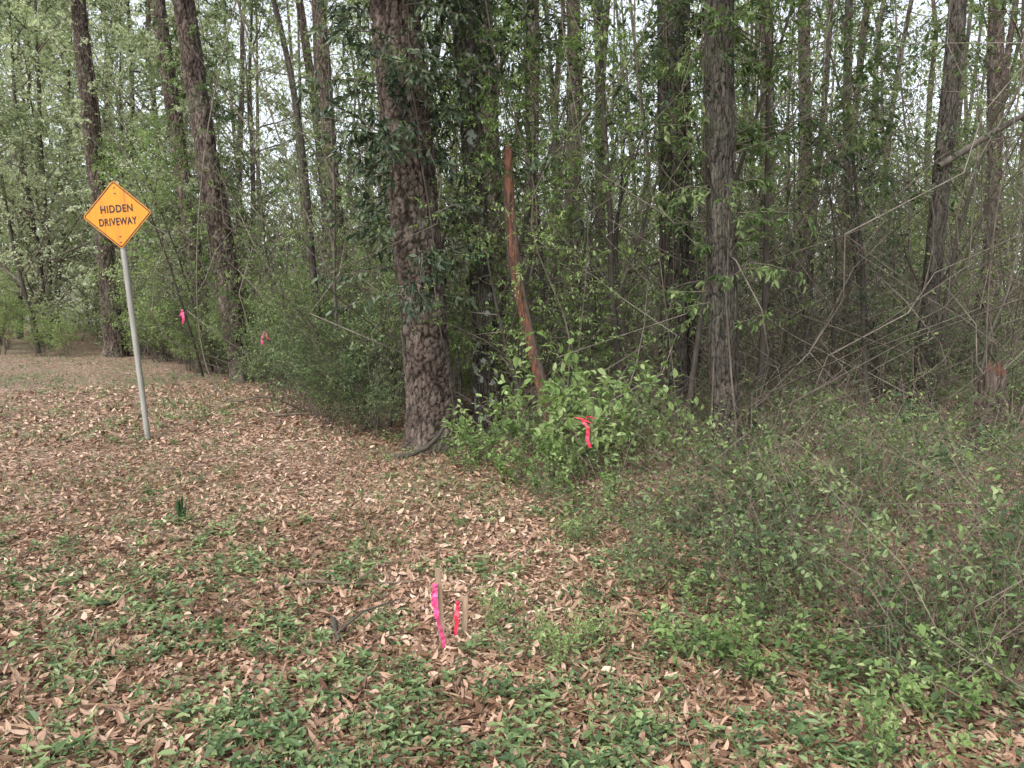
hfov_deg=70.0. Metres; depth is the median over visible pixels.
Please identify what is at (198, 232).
hanging vine
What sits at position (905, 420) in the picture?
shrub
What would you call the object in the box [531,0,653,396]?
hanging vine
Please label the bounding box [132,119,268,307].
sapling
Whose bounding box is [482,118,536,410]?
hanging vine
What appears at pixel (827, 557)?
shrub
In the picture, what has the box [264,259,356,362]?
shrub
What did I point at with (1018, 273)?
young tree
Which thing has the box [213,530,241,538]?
weed
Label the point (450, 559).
weed
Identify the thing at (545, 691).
weed
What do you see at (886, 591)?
brush
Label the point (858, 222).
young tree
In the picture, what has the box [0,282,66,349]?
shrub
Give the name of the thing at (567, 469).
shrub
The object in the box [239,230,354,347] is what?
shrub
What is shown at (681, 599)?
weed
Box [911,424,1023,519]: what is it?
shrub
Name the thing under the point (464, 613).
survey stake
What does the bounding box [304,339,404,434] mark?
shrub
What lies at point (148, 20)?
pine tree
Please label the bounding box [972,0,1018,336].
pine tree
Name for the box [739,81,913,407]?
young tree
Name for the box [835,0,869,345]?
pine tree
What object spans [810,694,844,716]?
weed
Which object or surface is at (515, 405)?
shrub
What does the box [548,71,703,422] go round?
forked tree
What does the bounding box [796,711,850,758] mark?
weed
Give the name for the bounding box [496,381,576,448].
shrub
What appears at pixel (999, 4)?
young tree
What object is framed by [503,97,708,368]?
sapling
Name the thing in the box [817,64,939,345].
sapling
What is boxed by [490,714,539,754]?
weed
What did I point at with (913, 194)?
young tree
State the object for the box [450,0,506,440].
hardwood tree
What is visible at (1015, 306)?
sapling
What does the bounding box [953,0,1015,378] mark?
hardwood tree
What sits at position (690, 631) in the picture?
weed
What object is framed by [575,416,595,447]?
flagging ribbon
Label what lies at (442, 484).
weed
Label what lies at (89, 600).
weed
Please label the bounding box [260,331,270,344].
flagging ribbon
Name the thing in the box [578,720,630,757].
weed
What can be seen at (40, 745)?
weed
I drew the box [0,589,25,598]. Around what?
weed
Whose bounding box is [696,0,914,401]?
young tree
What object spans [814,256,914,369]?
shrub
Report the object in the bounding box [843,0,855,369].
pine tree
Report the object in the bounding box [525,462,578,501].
shrub
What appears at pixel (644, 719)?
weed
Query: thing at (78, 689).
weed
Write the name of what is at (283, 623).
weed
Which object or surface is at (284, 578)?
weed
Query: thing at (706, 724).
weed
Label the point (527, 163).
hanging vine
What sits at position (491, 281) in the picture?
young tree
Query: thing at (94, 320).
shrub
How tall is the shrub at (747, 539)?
0.845 m
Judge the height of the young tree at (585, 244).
6.648 m
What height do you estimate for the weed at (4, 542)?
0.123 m
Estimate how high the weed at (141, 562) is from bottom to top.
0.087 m
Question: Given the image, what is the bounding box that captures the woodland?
[0,0,1023,341]
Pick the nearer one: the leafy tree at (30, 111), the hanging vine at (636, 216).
the hanging vine at (636, 216)
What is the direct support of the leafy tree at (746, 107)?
on the ground at (86, 368)
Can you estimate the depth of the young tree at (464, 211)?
15.93 m
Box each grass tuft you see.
[174,495,186,518]
[207,613,224,636]
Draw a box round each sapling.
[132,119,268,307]
[141,0,352,382]
[229,219,284,336]
[280,18,457,396]
[284,133,470,310]
[438,141,525,385]
[442,121,582,360]
[456,0,650,414]
[499,1,639,351]
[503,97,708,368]
[538,147,579,347]
[549,149,649,363]
[565,226,658,377]
[580,1,698,342]
[590,0,769,379]
[695,1,821,366]
[695,72,804,313]
[734,0,842,388]
[765,19,988,369]
[773,121,910,416]
[776,44,916,364]
[779,100,866,293]
[796,0,971,389]
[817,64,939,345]
[821,119,914,320]
[823,123,1022,419]
[851,6,1023,379]
[866,90,985,344]
[878,73,1023,400]
[885,224,1023,378]
[907,1,1023,367]
[920,123,1023,336]
[960,80,1023,374]
[974,97,1018,327]
[983,165,1023,390]
[985,155,1023,344]
[995,233,1023,359]
[1000,228,1023,362]
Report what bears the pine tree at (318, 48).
on the ground at (86, 368)
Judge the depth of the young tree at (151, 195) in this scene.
16.29 m
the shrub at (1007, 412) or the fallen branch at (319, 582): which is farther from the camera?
the shrub at (1007, 412)
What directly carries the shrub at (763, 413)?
on the ground at (86, 368)
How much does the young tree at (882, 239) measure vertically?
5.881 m
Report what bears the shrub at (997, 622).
on the ground at (86, 368)
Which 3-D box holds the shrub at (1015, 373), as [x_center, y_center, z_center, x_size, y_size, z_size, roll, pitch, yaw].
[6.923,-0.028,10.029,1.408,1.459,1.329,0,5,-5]
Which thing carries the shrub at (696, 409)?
on the ground at (86, 368)
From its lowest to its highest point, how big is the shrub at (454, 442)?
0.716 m
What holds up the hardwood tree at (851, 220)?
on the ground at (86, 368)
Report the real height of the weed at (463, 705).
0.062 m
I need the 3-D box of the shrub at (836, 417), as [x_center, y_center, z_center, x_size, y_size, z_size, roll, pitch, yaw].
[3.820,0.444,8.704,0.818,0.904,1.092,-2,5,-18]
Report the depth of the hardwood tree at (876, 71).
34.27 m
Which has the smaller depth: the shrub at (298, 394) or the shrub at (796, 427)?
the shrub at (796, 427)
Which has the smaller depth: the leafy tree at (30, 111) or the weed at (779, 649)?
the weed at (779, 649)
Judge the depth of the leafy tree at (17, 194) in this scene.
24.55 m
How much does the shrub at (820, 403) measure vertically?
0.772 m
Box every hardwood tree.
[62,4,102,330]
[271,0,335,401]
[344,10,376,229]
[428,15,444,103]
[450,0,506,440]
[591,0,603,376]
[605,40,632,276]
[655,0,687,421]
[683,0,700,418]
[695,124,705,381]
[704,0,743,464]
[748,9,774,324]
[804,0,833,383]
[815,0,869,47]
[842,0,887,400]
[852,14,896,226]
[877,0,913,335]
[906,0,1023,419]
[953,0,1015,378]
[1003,0,1023,332]
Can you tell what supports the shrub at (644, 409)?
on the ground at (86, 368)
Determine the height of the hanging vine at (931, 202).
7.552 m
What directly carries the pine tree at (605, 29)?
on the ground at (86, 368)
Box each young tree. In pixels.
[84,127,228,376]
[91,109,242,371]
[116,156,217,360]
[118,146,236,298]
[174,131,295,306]
[180,140,286,300]
[194,0,441,405]
[223,160,321,391]
[261,0,510,346]
[281,108,388,283]
[288,49,463,325]
[306,16,464,388]
[316,172,449,383]
[325,195,460,422]
[337,0,594,428]
[350,0,614,354]
[358,46,588,418]
[381,13,661,440]
[423,0,769,422]
[426,0,636,381]
[433,0,674,431]
[435,121,549,336]
[464,29,704,395]
[500,120,591,320]
[501,51,628,347]
[516,123,653,384]
[538,163,582,299]
[564,0,936,444]
[572,157,657,325]
[607,3,837,350]
[613,0,966,434]
[621,148,658,317]
[655,150,802,356]
[688,0,1003,432]
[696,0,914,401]
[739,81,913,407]
[744,144,838,310]
[746,183,827,317]
[780,0,1023,407]
[784,0,1023,368]
[805,139,923,364]
[812,153,953,363]
[824,139,1023,353]
[829,120,963,348]
[837,175,925,332]
[842,96,955,328]
[842,117,1015,320]
[863,198,951,313]
[875,137,931,297]
[892,204,1004,380]
[899,97,1023,315]
[958,103,1023,342]
[958,250,1005,331]
[970,144,1023,334]
[1003,237,1022,329]
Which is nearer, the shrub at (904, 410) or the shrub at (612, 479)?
the shrub at (612, 479)
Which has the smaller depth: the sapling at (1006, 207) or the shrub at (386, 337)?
the shrub at (386, 337)
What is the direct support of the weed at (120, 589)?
on the ground at (86, 368)
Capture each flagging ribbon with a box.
[179,310,184,323]
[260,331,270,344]
[431,583,445,647]
[453,601,459,634]
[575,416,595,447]
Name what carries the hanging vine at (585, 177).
hanging from the young tree at (604, 116)
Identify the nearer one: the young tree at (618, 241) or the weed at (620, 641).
the weed at (620, 641)
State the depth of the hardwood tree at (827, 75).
14.49 m
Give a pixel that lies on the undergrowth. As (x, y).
(816, 344)
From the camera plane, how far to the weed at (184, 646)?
3.54 m
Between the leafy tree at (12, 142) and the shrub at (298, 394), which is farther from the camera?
the leafy tree at (12, 142)
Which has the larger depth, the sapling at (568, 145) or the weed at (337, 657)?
the sapling at (568, 145)
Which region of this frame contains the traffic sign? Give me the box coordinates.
[84,181,150,438]
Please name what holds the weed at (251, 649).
on the ground at (86, 368)
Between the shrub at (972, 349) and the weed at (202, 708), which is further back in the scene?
the shrub at (972, 349)
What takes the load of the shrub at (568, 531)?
on the ground at (86, 368)
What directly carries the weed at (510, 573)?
on the ground at (86, 368)
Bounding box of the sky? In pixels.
[0,0,1023,323]
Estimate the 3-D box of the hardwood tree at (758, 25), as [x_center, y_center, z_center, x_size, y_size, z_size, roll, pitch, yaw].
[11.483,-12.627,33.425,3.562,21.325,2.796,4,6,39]
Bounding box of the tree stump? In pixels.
[961,359,1006,454]
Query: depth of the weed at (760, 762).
2.64 m
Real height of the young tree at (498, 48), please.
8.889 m
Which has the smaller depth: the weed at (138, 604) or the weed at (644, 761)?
the weed at (644, 761)
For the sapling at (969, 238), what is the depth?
11.46 m
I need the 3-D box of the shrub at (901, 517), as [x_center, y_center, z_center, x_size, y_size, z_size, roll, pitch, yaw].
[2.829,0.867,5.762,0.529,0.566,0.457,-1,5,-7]
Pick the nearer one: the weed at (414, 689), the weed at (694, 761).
the weed at (694, 761)
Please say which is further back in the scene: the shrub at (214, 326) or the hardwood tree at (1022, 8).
the hardwood tree at (1022, 8)
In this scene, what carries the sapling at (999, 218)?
on the ground at (86, 368)
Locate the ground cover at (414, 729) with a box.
[0,339,1023,767]
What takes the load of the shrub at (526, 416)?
on the ground at (86, 368)
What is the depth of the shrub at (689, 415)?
7.53 m
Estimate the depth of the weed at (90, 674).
3.25 m
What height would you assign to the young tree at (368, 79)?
6.468 m
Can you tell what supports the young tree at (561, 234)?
on the ground at (86, 368)
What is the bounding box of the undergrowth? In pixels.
[0,0,1023,440]
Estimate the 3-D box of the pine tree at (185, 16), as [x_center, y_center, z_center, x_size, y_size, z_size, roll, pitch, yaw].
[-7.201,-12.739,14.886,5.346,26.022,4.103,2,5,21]
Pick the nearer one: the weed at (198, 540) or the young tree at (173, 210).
the weed at (198, 540)
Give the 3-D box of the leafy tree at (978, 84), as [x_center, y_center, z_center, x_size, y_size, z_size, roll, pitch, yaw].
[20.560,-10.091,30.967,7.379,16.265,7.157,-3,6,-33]
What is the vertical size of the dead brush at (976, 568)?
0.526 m
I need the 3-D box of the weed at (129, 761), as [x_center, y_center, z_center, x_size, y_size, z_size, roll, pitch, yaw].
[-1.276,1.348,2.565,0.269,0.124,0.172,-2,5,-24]
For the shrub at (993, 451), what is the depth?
8.14 m
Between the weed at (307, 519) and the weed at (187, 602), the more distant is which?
the weed at (307, 519)
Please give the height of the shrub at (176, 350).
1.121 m
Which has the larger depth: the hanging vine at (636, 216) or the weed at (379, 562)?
the hanging vine at (636, 216)
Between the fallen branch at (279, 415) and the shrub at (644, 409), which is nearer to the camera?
the shrub at (644, 409)
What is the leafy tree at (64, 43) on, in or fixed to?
on the ground at (86, 368)
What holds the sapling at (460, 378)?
on the ground at (86, 368)
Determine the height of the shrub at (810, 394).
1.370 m
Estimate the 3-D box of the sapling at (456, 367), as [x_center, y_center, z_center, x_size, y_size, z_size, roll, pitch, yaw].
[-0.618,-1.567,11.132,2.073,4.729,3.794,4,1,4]
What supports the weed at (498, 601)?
on the ground at (86, 368)
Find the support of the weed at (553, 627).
on the ground at (86, 368)
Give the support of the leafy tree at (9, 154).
on the ground at (86, 368)
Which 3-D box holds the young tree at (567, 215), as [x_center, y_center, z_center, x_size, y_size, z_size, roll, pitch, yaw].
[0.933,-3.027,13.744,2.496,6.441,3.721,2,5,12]
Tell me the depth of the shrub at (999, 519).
4.16 m
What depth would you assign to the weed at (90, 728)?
2.85 m
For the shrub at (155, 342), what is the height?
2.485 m
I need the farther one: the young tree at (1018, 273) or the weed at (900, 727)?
the young tree at (1018, 273)
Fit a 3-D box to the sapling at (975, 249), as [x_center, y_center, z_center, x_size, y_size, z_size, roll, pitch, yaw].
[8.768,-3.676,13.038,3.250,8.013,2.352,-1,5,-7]
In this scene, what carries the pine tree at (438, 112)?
on the ground at (86, 368)
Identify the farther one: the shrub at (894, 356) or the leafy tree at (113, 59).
the leafy tree at (113, 59)
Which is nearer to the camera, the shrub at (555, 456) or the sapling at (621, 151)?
the shrub at (555, 456)
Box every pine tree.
[2,1,61,322]
[70,0,130,357]
[146,0,202,297]
[150,0,222,366]
[172,0,259,383]
[213,0,290,289]
[296,0,326,292]
[311,0,351,312]
[369,0,462,454]
[425,16,457,245]
[480,0,511,391]
[510,0,539,376]
[548,0,565,331]
[556,0,581,354]
[594,0,609,323]
[754,2,774,375]
[795,0,812,360]
[834,0,943,307]
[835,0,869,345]
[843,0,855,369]
[924,0,945,218]
[935,2,1019,189]
[971,1,1023,315]
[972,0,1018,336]
[979,0,1004,358]
[1022,216,1023,338]
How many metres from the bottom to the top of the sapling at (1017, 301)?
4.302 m
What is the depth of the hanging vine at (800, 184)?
11.37 m
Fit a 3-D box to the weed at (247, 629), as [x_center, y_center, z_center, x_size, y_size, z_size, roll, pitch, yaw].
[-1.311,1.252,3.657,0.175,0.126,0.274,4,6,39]
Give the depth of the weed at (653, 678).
3.25 m
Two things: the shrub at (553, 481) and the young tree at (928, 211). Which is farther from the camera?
the young tree at (928, 211)
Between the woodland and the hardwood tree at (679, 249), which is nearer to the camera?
the hardwood tree at (679, 249)
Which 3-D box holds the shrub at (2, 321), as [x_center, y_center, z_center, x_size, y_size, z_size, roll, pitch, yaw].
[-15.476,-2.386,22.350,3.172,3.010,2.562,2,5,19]
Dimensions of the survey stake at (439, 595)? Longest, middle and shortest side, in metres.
0.460 x 0.030 x 0.010 m
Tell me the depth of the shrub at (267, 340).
12.54 m
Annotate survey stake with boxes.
[435,568,444,645]
[462,596,467,634]
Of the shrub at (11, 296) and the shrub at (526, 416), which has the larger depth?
the shrub at (11, 296)
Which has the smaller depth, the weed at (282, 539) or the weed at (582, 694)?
the weed at (582, 694)
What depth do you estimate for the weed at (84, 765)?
2.54 m
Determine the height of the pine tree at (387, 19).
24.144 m
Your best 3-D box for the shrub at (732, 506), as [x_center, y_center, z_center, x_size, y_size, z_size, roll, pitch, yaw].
[1.557,0.770,4.695,1.560,0.949,1.629,2,5,19]
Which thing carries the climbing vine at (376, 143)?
attached to the pine tree at (387, 19)
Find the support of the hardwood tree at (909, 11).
on the ground at (86, 368)
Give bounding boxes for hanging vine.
[196,0,301,410]
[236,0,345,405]
[436,18,450,147]
[443,20,473,418]
[447,0,499,310]
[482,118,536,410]
[484,23,540,355]
[485,0,537,432]
[500,10,535,383]
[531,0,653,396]
[560,0,587,413]
[612,44,656,402]
[634,0,679,436]
[735,119,760,408]
[754,0,825,412]
[800,0,839,396]
[895,2,934,399]
[956,76,1023,419]
[985,30,1023,368]
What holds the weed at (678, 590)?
on the ground at (86, 368)
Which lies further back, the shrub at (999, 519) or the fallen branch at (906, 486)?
the fallen branch at (906, 486)
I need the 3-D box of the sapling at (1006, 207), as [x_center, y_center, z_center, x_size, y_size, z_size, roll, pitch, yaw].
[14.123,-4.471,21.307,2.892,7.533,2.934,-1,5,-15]
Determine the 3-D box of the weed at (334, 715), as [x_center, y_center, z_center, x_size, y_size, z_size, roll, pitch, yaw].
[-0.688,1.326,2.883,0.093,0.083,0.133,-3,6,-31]
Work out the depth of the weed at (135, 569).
4.37 m
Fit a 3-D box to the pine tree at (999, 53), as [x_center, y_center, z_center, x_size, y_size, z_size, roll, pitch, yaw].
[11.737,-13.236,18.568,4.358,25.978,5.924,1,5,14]
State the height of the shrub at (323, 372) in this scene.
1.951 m
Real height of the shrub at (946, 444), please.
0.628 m
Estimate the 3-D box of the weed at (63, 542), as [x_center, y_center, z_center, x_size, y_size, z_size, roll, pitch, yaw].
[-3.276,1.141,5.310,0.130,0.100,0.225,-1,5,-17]
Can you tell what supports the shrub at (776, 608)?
on the ground at (86, 368)
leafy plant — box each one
[474,578,528,629]
[520,600,587,663]
[566,600,618,649]
[635,571,763,668]
[704,601,805,682]
[827,659,973,767]
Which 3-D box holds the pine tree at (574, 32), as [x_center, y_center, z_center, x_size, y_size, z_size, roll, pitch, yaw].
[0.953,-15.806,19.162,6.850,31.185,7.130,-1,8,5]
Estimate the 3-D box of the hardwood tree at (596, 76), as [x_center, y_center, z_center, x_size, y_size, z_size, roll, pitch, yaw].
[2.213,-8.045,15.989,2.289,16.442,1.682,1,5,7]
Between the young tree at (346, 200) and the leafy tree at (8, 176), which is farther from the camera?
the leafy tree at (8, 176)
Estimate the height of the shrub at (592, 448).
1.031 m
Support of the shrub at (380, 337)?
on the ground at (86, 368)
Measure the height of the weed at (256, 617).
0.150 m
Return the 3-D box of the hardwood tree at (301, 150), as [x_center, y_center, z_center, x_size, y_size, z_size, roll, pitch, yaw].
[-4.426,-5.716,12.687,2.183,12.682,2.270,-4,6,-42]
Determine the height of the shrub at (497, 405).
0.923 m
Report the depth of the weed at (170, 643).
3.58 m
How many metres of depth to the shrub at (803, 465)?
6.25 m
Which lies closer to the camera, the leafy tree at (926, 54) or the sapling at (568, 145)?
the sapling at (568, 145)
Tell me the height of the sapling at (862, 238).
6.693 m
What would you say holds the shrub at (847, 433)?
on the ground at (86, 368)
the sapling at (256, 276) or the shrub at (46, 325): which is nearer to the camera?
the sapling at (256, 276)
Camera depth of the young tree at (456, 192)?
9.81 m
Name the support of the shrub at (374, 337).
on the ground at (86, 368)
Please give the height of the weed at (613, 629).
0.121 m
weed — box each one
[0,531,13,545]
[0,581,26,585]
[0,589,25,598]
[7,710,66,767]
[10,634,64,646]
[12,640,44,671]
[19,732,97,761]
[48,712,92,740]
[50,531,68,545]
[54,583,81,597]
[57,723,92,739]
[60,674,97,690]
[63,670,99,701]
[73,592,113,608]
[77,722,103,738]
[78,764,132,767]
[81,525,122,531]
[85,671,112,682]
[95,583,135,604]
[108,585,146,594]
[108,734,189,767]
[116,568,140,594]
[121,596,160,612]
[126,554,157,568]
[139,483,159,494]
[154,516,179,526]
[155,580,193,612]
[165,635,205,648]
[173,512,194,521]
[178,643,197,653]
[183,746,215,767]
[186,620,213,637]
[189,527,212,544]
[196,720,239,744]
[199,701,234,719]
[202,702,307,722]
[205,507,245,529]
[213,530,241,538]
[214,697,237,731]
[218,613,273,645]
[231,726,278,746]
[234,666,258,679]
[235,588,261,608]
[240,638,281,653]
[248,612,279,626]
[250,632,298,661]
[266,530,288,547]
[266,735,301,764]
[268,612,296,636]
[273,575,301,589]
[287,558,311,570]
[287,738,336,765]
[295,509,314,522]
[299,764,348,767]
[304,676,365,708]
[318,715,351,756]
[320,568,344,580]
[328,650,351,669]
[328,714,353,723]
[329,756,334,767]
[331,545,391,555]
[341,581,402,588]
[351,746,371,767]
[362,554,395,569]
[381,686,416,705]
[387,734,434,762]
[399,675,427,703]
[405,557,431,573]
[408,480,444,486]
[434,556,460,569]
[448,742,476,767]
[451,698,469,712]
[466,552,491,574]
[474,733,512,762]
[477,505,497,517]
[489,726,546,752]
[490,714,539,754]
[495,597,519,612]
[496,552,520,575]
[502,559,529,577]
[505,693,528,707]
[507,616,521,632]
[508,576,530,589]
[510,687,565,713]
[512,703,552,725]
[527,669,555,693]
[530,750,600,767]
[536,622,561,634]
[542,670,575,708]
[548,666,607,720]
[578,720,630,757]
[589,608,624,639]
[610,631,632,652]
[615,683,636,709]
[622,704,681,743]
[631,685,646,706]
[632,598,653,609]
[640,675,672,695]
[640,758,664,767]
[651,667,659,676]
[665,612,712,645]
[671,634,716,660]
[673,587,693,596]
[673,597,699,631]
[678,711,729,742]
[678,742,789,767]
[691,758,719,767]
[714,723,743,738]
[770,635,789,667]
[770,675,796,702]
[779,637,801,657]
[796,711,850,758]
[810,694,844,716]
[832,747,868,767]
[839,745,870,767]
[844,733,879,767]
[873,718,903,748]
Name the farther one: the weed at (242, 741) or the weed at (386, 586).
the weed at (386, 586)
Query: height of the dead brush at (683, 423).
0.707 m
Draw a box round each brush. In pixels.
[326,327,1023,749]
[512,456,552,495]
[522,371,598,443]
[545,357,654,437]
[655,397,708,447]
[739,365,809,433]
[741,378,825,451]
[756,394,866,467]
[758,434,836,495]
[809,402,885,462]
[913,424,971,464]
[916,523,1023,614]
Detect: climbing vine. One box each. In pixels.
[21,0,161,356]
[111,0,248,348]
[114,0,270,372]
[293,0,506,436]
[427,0,532,139]
[604,0,740,416]
[612,0,818,462]
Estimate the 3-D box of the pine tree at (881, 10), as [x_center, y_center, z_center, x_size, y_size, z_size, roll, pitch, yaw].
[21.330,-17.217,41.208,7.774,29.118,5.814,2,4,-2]
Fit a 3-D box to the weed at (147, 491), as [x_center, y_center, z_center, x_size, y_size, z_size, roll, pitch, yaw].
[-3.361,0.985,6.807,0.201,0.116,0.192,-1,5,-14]
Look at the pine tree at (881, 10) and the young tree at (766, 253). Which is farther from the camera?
the pine tree at (881, 10)
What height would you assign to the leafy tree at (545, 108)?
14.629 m
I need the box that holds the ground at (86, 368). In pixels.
[0,324,1023,767]
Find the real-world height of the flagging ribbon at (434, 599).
0.325 m
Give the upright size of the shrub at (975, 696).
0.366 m
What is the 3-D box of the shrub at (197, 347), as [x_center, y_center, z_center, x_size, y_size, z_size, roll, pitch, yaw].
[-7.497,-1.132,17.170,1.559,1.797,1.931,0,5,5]
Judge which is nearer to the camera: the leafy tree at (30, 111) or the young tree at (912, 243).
the young tree at (912, 243)
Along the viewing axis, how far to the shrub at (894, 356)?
11.27 m
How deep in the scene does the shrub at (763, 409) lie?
7.55 m
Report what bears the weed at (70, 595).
on the ground at (86, 368)
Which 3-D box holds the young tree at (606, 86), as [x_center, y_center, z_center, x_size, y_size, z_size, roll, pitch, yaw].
[0.258,-1.964,9.302,3.786,5.565,2.495,1,4,-6]
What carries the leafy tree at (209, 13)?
on the ground at (86, 368)
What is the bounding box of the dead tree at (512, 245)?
[503,140,552,421]
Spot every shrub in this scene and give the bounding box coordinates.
[0,267,38,327]
[0,268,49,353]
[0,272,37,338]
[0,281,22,344]
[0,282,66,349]
[0,292,73,355]
[18,298,100,356]
[77,290,130,345]
[85,264,188,354]
[86,256,178,357]
[91,239,220,370]
[96,297,144,353]
[97,270,190,361]
[109,292,162,358]
[119,296,175,360]
[126,297,168,354]
[132,304,197,363]
[137,296,166,358]
[147,335,194,363]
[166,255,309,346]
[166,297,214,372]
[170,280,286,371]
[174,322,225,368]
[180,250,300,373]
[180,308,226,372]
[185,230,286,366]
[187,274,280,364]
[216,286,325,403]
[227,295,303,376]
[228,282,362,412]
[230,332,309,387]
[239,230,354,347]
[243,293,299,375]
[246,298,379,425]
[254,219,469,412]
[261,226,397,379]
[261,233,470,430]
[261,284,358,391]
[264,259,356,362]
[268,275,352,364]
[269,327,366,420]
[275,268,401,395]
[282,267,398,383]
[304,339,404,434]
[331,227,508,367]
[331,360,405,438]
[336,239,470,406]
[338,293,401,393]
[345,322,400,400]
[376,332,504,408]
[379,320,468,392]
[440,402,502,468]
[441,396,522,460]
[448,318,517,403]
[450,307,578,411]
[475,382,583,464]
[476,422,541,483]
[492,330,660,460]
[494,372,599,449]
[496,258,682,434]
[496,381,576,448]
[504,381,607,479]
[509,301,596,364]
[514,372,680,468]
[521,455,576,495]
[522,370,663,461]
[525,434,580,487]
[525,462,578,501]
[538,294,613,375]
[549,503,593,543]
[552,370,642,477]
[553,445,595,485]
[555,353,679,454]
[562,509,604,547]
[563,456,630,511]
[566,368,698,469]
[585,322,629,374]
[590,498,682,563]
[598,526,689,582]
[608,375,646,408]
[641,453,823,584]
[642,391,722,470]
[647,416,878,591]
[667,419,788,531]
[681,460,784,518]
[684,384,709,434]
[692,372,754,425]
[693,367,793,445]
[694,365,765,430]
[699,364,756,387]
[701,407,816,473]
[701,524,861,645]
[703,472,773,512]
[713,425,787,481]
[718,435,785,506]
[727,571,825,633]
[735,447,807,507]
[742,395,786,420]
[750,362,789,402]
[758,390,939,538]
[765,347,852,443]
[767,388,829,453]
[774,446,841,510]
[783,405,955,536]
[786,513,864,588]
[791,381,840,428]
[791,442,1023,693]
[796,384,867,459]
[802,290,981,414]
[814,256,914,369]
[820,498,891,560]
[821,380,921,448]
[841,438,949,524]
[841,459,910,523]
[854,432,931,502]
[857,586,988,683]
[860,403,910,447]
[876,399,941,459]
[877,414,943,469]
[881,625,1014,723]
[889,390,966,464]
[891,405,981,479]
[894,383,1023,567]
[911,343,1013,424]
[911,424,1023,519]
[916,384,970,436]
[931,376,1023,458]
[937,294,1023,389]
[938,555,1023,684]
[942,351,980,389]
[949,371,974,398]
[950,341,1023,428]
[950,374,1021,455]
[963,414,1023,495]
[963,486,1023,600]
[967,359,1023,395]
[973,424,1023,465]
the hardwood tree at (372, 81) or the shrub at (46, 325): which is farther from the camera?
the hardwood tree at (372, 81)
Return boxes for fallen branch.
[274,406,374,416]
[275,556,412,589]
[330,599,399,640]
[533,262,658,288]
[795,468,1012,503]
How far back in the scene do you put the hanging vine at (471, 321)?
11.06 m
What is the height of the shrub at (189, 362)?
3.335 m
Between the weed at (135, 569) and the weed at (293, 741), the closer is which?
the weed at (293, 741)
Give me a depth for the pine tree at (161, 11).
18.48 m
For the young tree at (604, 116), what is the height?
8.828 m
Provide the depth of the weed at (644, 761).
2.53 m
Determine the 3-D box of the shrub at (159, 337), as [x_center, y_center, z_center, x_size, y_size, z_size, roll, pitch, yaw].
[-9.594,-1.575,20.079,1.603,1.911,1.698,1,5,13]
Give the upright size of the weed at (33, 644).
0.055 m
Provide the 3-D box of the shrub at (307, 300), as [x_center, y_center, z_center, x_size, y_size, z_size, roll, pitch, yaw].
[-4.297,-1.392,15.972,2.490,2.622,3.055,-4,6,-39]
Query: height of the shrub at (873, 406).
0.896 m
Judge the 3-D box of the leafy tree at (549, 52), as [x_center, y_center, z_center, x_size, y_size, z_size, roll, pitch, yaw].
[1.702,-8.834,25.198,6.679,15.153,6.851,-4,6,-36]
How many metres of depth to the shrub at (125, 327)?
21.76 m
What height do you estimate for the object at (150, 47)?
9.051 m
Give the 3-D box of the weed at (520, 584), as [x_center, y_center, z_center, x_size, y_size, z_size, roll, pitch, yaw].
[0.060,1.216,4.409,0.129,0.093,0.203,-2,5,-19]
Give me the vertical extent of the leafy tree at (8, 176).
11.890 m
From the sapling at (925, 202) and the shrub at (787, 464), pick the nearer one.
the shrub at (787, 464)
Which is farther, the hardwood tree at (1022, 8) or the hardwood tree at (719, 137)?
the hardwood tree at (1022, 8)
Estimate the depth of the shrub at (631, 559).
4.46 m
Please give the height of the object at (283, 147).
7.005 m
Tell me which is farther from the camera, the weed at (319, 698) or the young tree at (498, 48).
the young tree at (498, 48)
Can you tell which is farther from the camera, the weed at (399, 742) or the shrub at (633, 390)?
the shrub at (633, 390)
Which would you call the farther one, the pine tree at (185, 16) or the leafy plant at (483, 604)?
the pine tree at (185, 16)
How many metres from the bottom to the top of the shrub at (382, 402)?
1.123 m
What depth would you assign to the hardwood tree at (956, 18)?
10.79 m
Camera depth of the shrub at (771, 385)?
12.39 m
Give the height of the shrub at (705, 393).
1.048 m
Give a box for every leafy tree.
[0,0,60,272]
[0,0,79,287]
[0,0,92,333]
[0,0,151,341]
[0,0,152,338]
[0,0,163,346]
[0,0,180,348]
[0,5,43,281]
[0,20,58,340]
[0,59,97,353]
[21,0,174,294]
[22,0,221,343]
[44,0,210,345]
[83,0,306,315]
[110,0,267,310]
[136,0,323,295]
[199,0,466,300]
[424,0,555,321]
[496,0,654,313]
[544,0,745,325]
[658,0,834,313]
[692,1,837,314]
[776,0,1004,334]
[916,0,1023,321]
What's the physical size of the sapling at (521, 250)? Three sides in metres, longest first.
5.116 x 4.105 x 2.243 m
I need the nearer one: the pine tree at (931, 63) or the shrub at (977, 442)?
the shrub at (977, 442)
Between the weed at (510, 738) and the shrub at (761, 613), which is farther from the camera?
the shrub at (761, 613)
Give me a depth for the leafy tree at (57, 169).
23.70 m
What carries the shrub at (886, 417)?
on the ground at (86, 368)
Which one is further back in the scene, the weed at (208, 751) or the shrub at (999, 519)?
the shrub at (999, 519)
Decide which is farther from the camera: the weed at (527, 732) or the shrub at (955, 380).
the shrub at (955, 380)
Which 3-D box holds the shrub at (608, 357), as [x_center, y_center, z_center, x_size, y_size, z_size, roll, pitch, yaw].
[0.988,-0.633,9.925,2.822,2.665,2.300,1,5,6]
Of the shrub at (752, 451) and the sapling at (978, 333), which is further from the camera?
the sapling at (978, 333)

